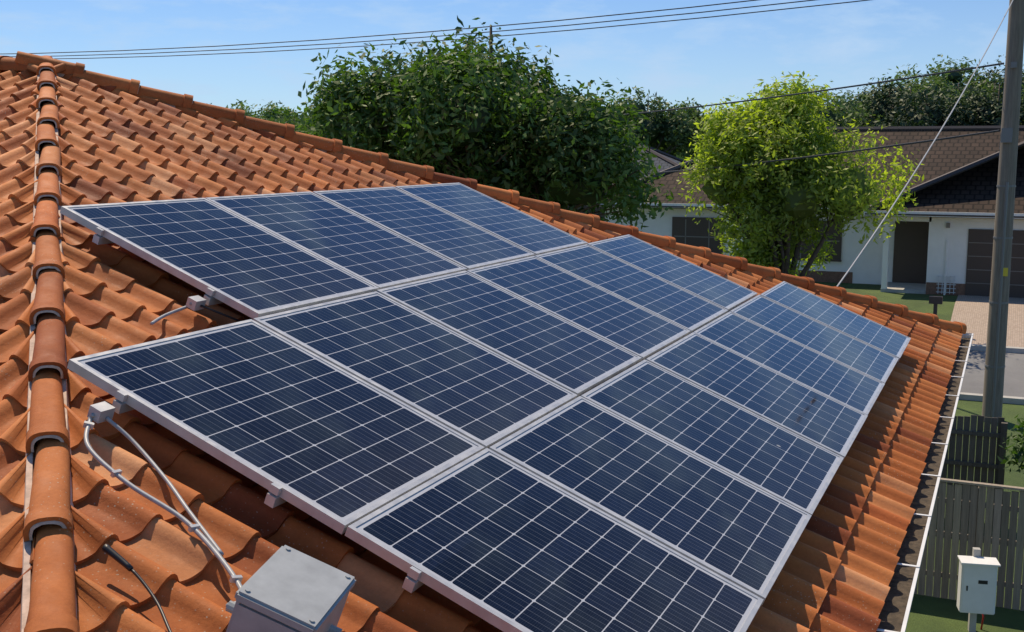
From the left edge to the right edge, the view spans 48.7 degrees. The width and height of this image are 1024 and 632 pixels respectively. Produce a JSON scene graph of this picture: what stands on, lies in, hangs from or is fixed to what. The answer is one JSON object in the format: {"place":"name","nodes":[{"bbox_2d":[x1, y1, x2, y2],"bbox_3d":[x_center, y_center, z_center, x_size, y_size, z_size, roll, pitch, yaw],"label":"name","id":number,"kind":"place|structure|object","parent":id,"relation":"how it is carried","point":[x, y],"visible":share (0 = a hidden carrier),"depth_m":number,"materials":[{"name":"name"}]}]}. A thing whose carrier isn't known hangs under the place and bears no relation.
{"place":"outdoors","nodes":[
{"label":"outdoors","id":0,"kind":"place"},
{"bbox_2d":[0,55,26,71],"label":"roof ridge caps","id":1,"kind":"object","parent":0,"point":[7,62],"visible":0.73,"depth_m":9.46,"materials":[{"name":"orange ceramic"}]},
{"bbox_2d":[0,63,65,631],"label":"roof tiles","id":2,"kind":"object","parent":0,"point":[19,91],"visible":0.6,"depth_m":5.16,"materials":[{"name":"orange ceramic"}]},
{"bbox_2d":[29,67,66,539],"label":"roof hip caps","id":3,"kind":"object","parent":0,"point":[36,525],"visible":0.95,"depth_m":4.94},
{"bbox_2d":[0,0,1023,117],"label":"sky","id":4,"kind":"structure","parent":0,"point":[708,60],"materials":[{"name":"blue"}]},
{"bbox_2d":[568,205,604,217],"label":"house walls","id":5,"kind":"structure","parent":0,"point":[585,206],"depth_m":57.18,"materials":[{"name":"white paint"}]},
{"bbox_2d":[632,147,681,178],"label":"gable","id":6,"kind":"structure","parent":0,"point":[664,165],"depth_m":57.71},
{"bbox_2d":[636,143,685,165],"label":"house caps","id":7,"kind":"object","parent":6,"relation":"on","point":[656,152],"visible":0.06,"depth_m":58.87,"materials":[{"name":"grey"}]},
{"bbox_2d":[605,207,1023,288],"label":"neighbour walls","id":8,"kind":"structure","parent":0,"point":[873,264],"depth_m":40.10,"materials":[{"name":"white paint"}]},
{"bbox_2d":[672,217,928,283],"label":"neighbour window frames","id":9,"kind":"structure","parent":8,"relation":"in","point":[910,254],"depth_m":39.92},
{"bbox_2d":[601,130,1023,213],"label":"neighbour roof","id":10,"kind":"structure","parent":8,"relation":"on","point":[973,190],"depth_m":41.69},
{"bbox_2d":[586,125,1023,218],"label":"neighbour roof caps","id":11,"kind":"object","parent":10,"relation":"on","point":[943,176],"visible":0.24,"depth_m":42.05,"materials":[{"name":"grey"}]},
{"bbox_2d":[613,203,1023,294],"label":"gutter","id":12,"kind":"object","parent":10,"relation":"attached to","point":[900,212],"depth_m":36.98,"materials":[{"name":"white metal"}]},
{"bbox_2d":[674,219,1023,285],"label":"trim","id":13,"kind":"structure","parent":8,"relation":"attached to","point":[947,226],"depth_m":37.03,"materials":[{"name":"white paint"}]},
{"bbox_2d":[936,275,955,293],"bbox_3d":[14.297,-1.030,37.297,0.600,0.600,0.020,4,9,23],"label":"lattice screen","id":14,"kind":"object","parent":8,"relation":"attached to","point":[946,280],"visible":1,"depth_m":37.28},
{"bbox_2d":[965,229,1023,297],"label":"neighbour garage doors","id":15,"kind":"structure","parent":8,"relation":"in","point":[983,237],"depth_m":36.71,"materials":[{"name":"metal"}]},
{"bbox_2d":[815,282,1023,631],"bbox_3d":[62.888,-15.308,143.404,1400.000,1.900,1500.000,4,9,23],"label":"ground","id":16,"kind":"structure","parent":0,"point":[931,614],"depth_m":19.89,"materials":[{"name":"green plant"}]},
{"bbox_2d":[211,99,280,122],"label":"tree","id":17,"kind":"object","parent":16,"relation":"on","point":[241,104],"visible":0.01,"depth_m":100.04,"materials":[{"name":"green plant"}]},
{"bbox_2d":[225,107,283,121],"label":"tree","id":18,"kind":"object","parent":16,"relation":"on","point":[270,117],"visible":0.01,"depth_m":86.48,"materials":[{"name":"green plant"}]},
{"bbox_2d":[232,101,311,133],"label":"tree","id":19,"kind":"object","parent":16,"relation":"on","point":[287,120],"visible":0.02,"depth_m":61.21,"materials":[{"name":"green plant"}]},
{"bbox_2d":[261,103,299,123],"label":"tree","id":20,"kind":"object","parent":16,"relation":"on","point":[274,110],"depth_m":107.64,"materials":[{"name":"green plant"}]},
{"bbox_2d":[253,100,307,120],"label":"tree","id":21,"kind":"object","parent":16,"relation":"on","point":[279,102],"visible":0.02,"depth_m":121.95,"materials":[{"name":"green plant"}]},
{"bbox_2d":[275,111,302,128],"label":"tree","id":22,"kind":"object","parent":16,"relation":"on","point":[282,120],"depth_m":80.35,"materials":[{"name":"green plant"}]},
{"bbox_2d":[293,102,324,135],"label":"tree","id":23,"kind":"object","parent":16,"relation":"on","point":[308,127],"visible":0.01,"depth_m":68.39,"materials":[{"name":"green plant"}]},
{"bbox_2d":[296,16,673,231],"bbox_3d":[-0.668,-1.680,24.618,7.783,9.411,7.825,-1,8,-5],"label":"tree","id":24,"kind":"object","parent":16,"relation":"on","point":[430,104],"depth_m":22.10,"materials":[{"name":"green plant"}]},
{"bbox_2d":[610,86,704,160],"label":"tree","id":25,"kind":"object","parent":16,"relation":"on","point":[674,129],"depth_m":103.83,"materials":[{"name":"green plant"}]},
{"bbox_2d":[649,101,703,159],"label":"tree","id":26,"kind":"object","parent":16,"relation":"on","point":[667,151],"depth_m":109.58,"materials":[{"name":"green plant"}]},
{"bbox_2d":[666,97,713,159],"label":"tree","id":27,"kind":"object","parent":16,"relation":"on","point":[690,111],"depth_m":113.70,"materials":[{"name":"green plant"}]},
{"bbox_2d":[695,105,740,149],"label":"tree","id":28,"kind":"object","parent":16,"relation":"on","point":[704,131],"visible":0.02,"depth_m":101.34,"materials":[{"name":"green plant"}]},
{"bbox_2d":[674,71,928,276],"bbox_3d":[8.316,-3.417,33.255,7.270,7.489,5.654,4,9,23],"label":"tree","id":29,"kind":"object","parent":16,"relation":"on","point":[789,193],"depth_m":32.27,"materials":[{"name":"green plant"}]},
{"bbox_2d":[804,78,886,126],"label":"tree","id":30,"kind":"object","parent":16,"relation":"on","point":[838,119],"depth_m":60.39,"materials":[{"name":"green plant"}]},
{"bbox_2d":[829,90,870,124],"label":"tree","id":31,"kind":"object","parent":16,"relation":"on","point":[843,97],"depth_m":74.59,"materials":[{"name":"green plant"}]},
{"bbox_2d":[828,84,927,105],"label":"tree","id":32,"kind":"object","parent":16,"relation":"on","point":[868,91],"depth_m":83.80,"materials":[{"name":"green plant"}]},
{"bbox_2d":[795,270,964,295],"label":"neighbour plinth","id":33,"kind":"structure","parent":16,"relation":"on","point":[932,288],"depth_m":40.70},
{"bbox_2d":[839,76,924,126],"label":"tree","id":34,"kind":"object","parent":16,"relation":"on","point":[876,99],"depth_m":63.84,"materials":[{"name":"green plant"}]},
{"bbox_2d":[833,67,956,118],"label":"tree","id":35,"kind":"object","parent":16,"relation":"on","point":[909,93],"depth_m":67.55,"materials":[{"name":"green plant"}]},
{"bbox_2d":[834,63,955,103],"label":"tree","id":36,"kind":"object","parent":16,"relation":"on","point":[908,74],"visible":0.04,"depth_m":76.43,"materials":[{"name":"green plant"}]},
{"bbox_2d":[880,282,925,293],"bbox_3d":[13.565,-0.964,38.913,1.500,0.120,2.200,4,9,23],"label":"doorstep","id":37,"kind":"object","parent":16,"relation":"on","point":[913,288],"depth_m":38.26,"materials":[{"name":"grey concrete"}]},
{"bbox_2d":[855,75,989,126],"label":"tree","id":38,"kind":"object","parent":16,"relation":"on","point":[923,114],"depth_m":60.06,"materials":[{"name":"green plant"}]},
{"bbox_2d":[901,70,961,95],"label":"tree","id":39,"kind":"object","parent":16,"relation":"on","point":[923,78],"visible":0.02,"depth_m":92.33,"materials":[{"name":"green plant"}]},
{"bbox_2d":[929,296,942,314],"bbox_3d":[11.860,-0.013,31.750,0.350,1.080,0.220,4,9,23],"label":"mailbox","id":40,"kind":"object","parent":16,"relation":"on","point":[935,300],"visible":0.68,"depth_m":31.63,"materials":[{"name":"grey metal"}]},
{"bbox_2d":[912,54,985,91],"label":"tree","id":41,"kind":"object","parent":16,"relation":"on","point":[958,76],"depth_m":89.38,"materials":[{"name":"green plant"}]},
{"bbox_2d":[901,79,1023,125],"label":"tree","id":42,"kind":"object","parent":16,"relation":"on","point":[988,114],"depth_m":60.57,"materials":[{"name":"green plant"}]},
{"bbox_2d":[905,74,1023,101],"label":"tree","id":43,"kind":"object","parent":16,"relation":"on","point":[934,86],"depth_m":72.47,"materials":[{"name":"green plant"}]},
{"bbox_2d":[914,478,1023,610],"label":"fence","id":44,"kind":"object","parent":16,"relation":"on","point":[977,501],"visible":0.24,"depth_m":16.63,"materials":[{"name":"brown wood"}]},
{"bbox_2d":[937,415,1007,527],"bbox_3d":[5.466,2.517,20.890,6.650,1.925,0.147,4,9,23],"label":"fence","id":45,"kind":"object","parent":16,"relation":"on","point":[972,461],"visible":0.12,"depth_m":19.74,"materials":[{"name":"brown wood"}]},
{"bbox_2d":[968,547,980,631],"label":"post","id":46,"kind":"object","parent":16,"relation":"on","point":[976,552],"visible":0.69,"depth_m":15.75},
{"bbox_2d":[957,555,1000,614],"bbox_3d":[6.388,3.705,15.548,0.500,0.735,0.300,2,9,11],"label":"meter box","id":47,"kind":"object","parent":46,"relation":"attached to","point":[976,598],"visible":1,"depth_m":15.46,"materials":[{"name":"white paint"}]},
{"bbox_2d":[952,68,1003,92],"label":"tree","id":48,"kind":"object","parent":16,"relation":"on","point":[992,82],"depth_m":76.51,"materials":[{"name":"green plant"}]},
{"bbox_2d":[980,614,983,629],"bbox_3d":[6.575,4.210,15.871,0.051,0.365,0.079,-3,9,-21],"label":"cable","id":49,"kind":"object","parent":16,"relation":"on","point":[982,621],"visible":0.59,"depth_m":15.85,"materials":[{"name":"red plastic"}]},
{"bbox_2d":[942,73,1023,124],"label":"tree","id":50,"kind":"object","parent":16,"relation":"on","point":[1000,115],"depth_m":62.55,"materials":[{"name":"green plant"}]},
{"bbox_2d":[945,72,1022,118],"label":"tree","id":51,"kind":"object","parent":16,"relation":"on","point":[991,85],"depth_m":64.42,"materials":[{"name":"green plant"}]},
{"bbox_2d":[974,69,997,84],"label":"tree","id":52,"kind":"object","parent":16,"relation":"on","point":[983,75],"depth_m":96.39,"materials":[{"name":"green plant"}]},
{"bbox_2d":[959,344,1023,404],"bbox_3d":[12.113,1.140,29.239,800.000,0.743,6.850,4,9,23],"label":"street kerbs","id":53,"kind":"structure","parent":16,"relation":"on","point":[979,397],"depth_m":26.27,"materials":[{"name":"concrete"}]},
{"bbox_2d":[982,0,1023,421],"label":"power pole","id":54,"kind":"object","parent":16,"relation":"on","point":[1007,164],"visible":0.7,"depth_m":24.09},
{"bbox_2d":[2,0,1003,174],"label":"power lines","id":55,"kind":"object","parent":54,"relation":"attached to","point":[980,133],"visible":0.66,"depth_m":28.47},
{"bbox_2d":[837,0,1012,286],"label":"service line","id":56,"kind":"object","parent":55,"relation":"attached to","point":[846,273],"visible":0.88,"depth_m":18.02,"materials":[{"name":"silver metal"}]},
{"bbox_2d":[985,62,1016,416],"bbox_3d":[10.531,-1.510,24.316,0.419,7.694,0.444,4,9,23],"label":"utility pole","id":57,"kind":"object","parent":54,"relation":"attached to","point":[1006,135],"visible":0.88,"depth_m":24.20,"materials":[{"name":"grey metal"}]},
{"bbox_2d":[1003,268,1007,275],"bbox_3d":[10.531,-0.940,24.198,0.120,0.180,0.010,4,9,23],"label":"pole tag","id":58,"kind":"object","parent":54,"relation":"attached to","point":[1005,271],"visible":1,"depth_m":24.19,"materials":[{"name":"yellow plastic"}]},
{"bbox_2d":[984,55,1023,102],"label":"tree","id":59,"kind":"object","parent":16,"relation":"on","point":[997,70],"visible":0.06,"depth_m":65.47,"materials":[{"name":"green plant"}]},
{"bbox_2d":[997,414,1023,474],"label":"bush","id":60,"kind":"object","parent":16,"relation":"on","point":[1018,457],"visible":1,"depth_m":18.38,"materials":[{"name":"green plant"}]},
{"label":"house walls","id":61,"kind":"object","parent":16,"relation":"on","visible":0},
{"bbox_2d":[42,99,868,605],"bbox_3d":[-6.150,-0.779,10.606,18.800,2.788,13.800,4,9,23],"label":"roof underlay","id":62,"kind":"object","parent":61,"relation":"on","point":[194,501],"depth_m":7.15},
{"bbox_2d":[20,75,76,631],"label":"ridge mortar","id":63,"kind":"object","parent":62,"relation":"on","point":[27,547],"depth_m":3.97,"materials":[{"name":"grey concrete"}]},
{"bbox_2d":[23,55,79,631],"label":"ridge tiles","id":64,"kind":"object","parent":63,"relation":"on","point":[52,605],"visible":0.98,"depth_m":4.14,"materials":[{"name":"orange ceramic"}]},
{"bbox_2d":[876,333,973,631],"bbox_3d":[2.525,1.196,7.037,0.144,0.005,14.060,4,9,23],"label":"rain gutter","id":65,"kind":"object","parent":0,"point":[892,614],"depth_m":6.90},
{"bbox_2d":[966,580,987,590],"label":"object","id":66,"kind":"object","parent":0,"point":[982,582],"visible":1,"depth_m":15.43,"materials":[{"name":"black plastic"}]},
{"bbox_2d":[951,295,1023,346],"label":"driveway","id":67,"kind":"structure","parent":0,"point":[971,312],"depth_m":33.28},
{"bbox_2d":[960,350,1023,396],"bbox_3d":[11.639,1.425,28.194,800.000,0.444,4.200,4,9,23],"label":"street","id":68,"kind":"structure","parent":0,"point":[973,380],"depth_m":28.04,"materials":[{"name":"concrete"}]},
{"bbox_3d":[-6.150,-0.791,10.605,18.800,2.788,13.800,4,9,23],"label":"roof","id":69,"kind":"object","parent":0,"visible":0},
{"bbox_2d":[27,63,962,631],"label":"roof hip end tiles","id":70,"kind":"object","parent":69,"relation":"on","point":[837,571],"visible":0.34,"depth_m":5.52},
{"bbox_2d":[84,302,241,605],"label":"conduits","id":71,"kind":"object","parent":70,"relation":"on","point":[206,538],"visible":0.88,"depth_m":3.95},
{"bbox_2d":[83,295,242,582],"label":"connectors","id":72,"kind":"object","parent":70,"relation":"attached to","point":[101,411],"depth_m":4.22,"materials":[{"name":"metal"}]},
{"bbox_2d":[102,305,241,631],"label":"dc cables","id":73,"kind":"object","parent":70,"relation":"on","point":[115,555],"visible":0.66,"depth_m":3.52,"materials":[{"name":"black plastic"}]},
{"bbox_2d":[225,545,355,631],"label":"junction box","id":74,"kind":"object","parent":70,"relation":"on","point":[285,588],"visible":1,"depth_m":3.36,"materials":[{"name":"grey plastic"}]},
{"bbox_2d":[92,227,809,592],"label":"solar panel rails","id":75,"kind":"object","parent":70,"relation":"on","point":[412,583],"visible":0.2,"depth_m":4.30,"materials":[{"name":"silver metal"}]},
{"bbox_2d":[60,183,910,631],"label":"solar panel frames","id":76,"kind":"structure","parent":70,"relation":"on","point":[330,519],"depth_m":5.68,"materials":[{"name":"silver metal"}]},
{"bbox_2d":[69,184,907,631],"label":"solar panels","id":77,"kind":"object","parent":76,"relation":"in","point":[521,548],"visible":1,"depth_m":5.78,"materials":[{"name":"blue glass"}]},
{"bbox_2d":[57,73,961,338],"bbox_3d":[0.683,-0.889,11.357,9.784,2.879,0.168,-3,9,-21],"label":"roof bedding","id":78,"kind":"object","parent":69,"relation":"attached to","point":[62,75],"visible":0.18,"depth_m":10.22,"materials":[{"name":"grey concrete"}]},
{"bbox_2d":[15,51,966,333],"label":"roof hip caps","id":79,"kind":"object","parent":78,"relation":"on","point":[285,129],"visible":0.93,"depth_m":10.74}
]}

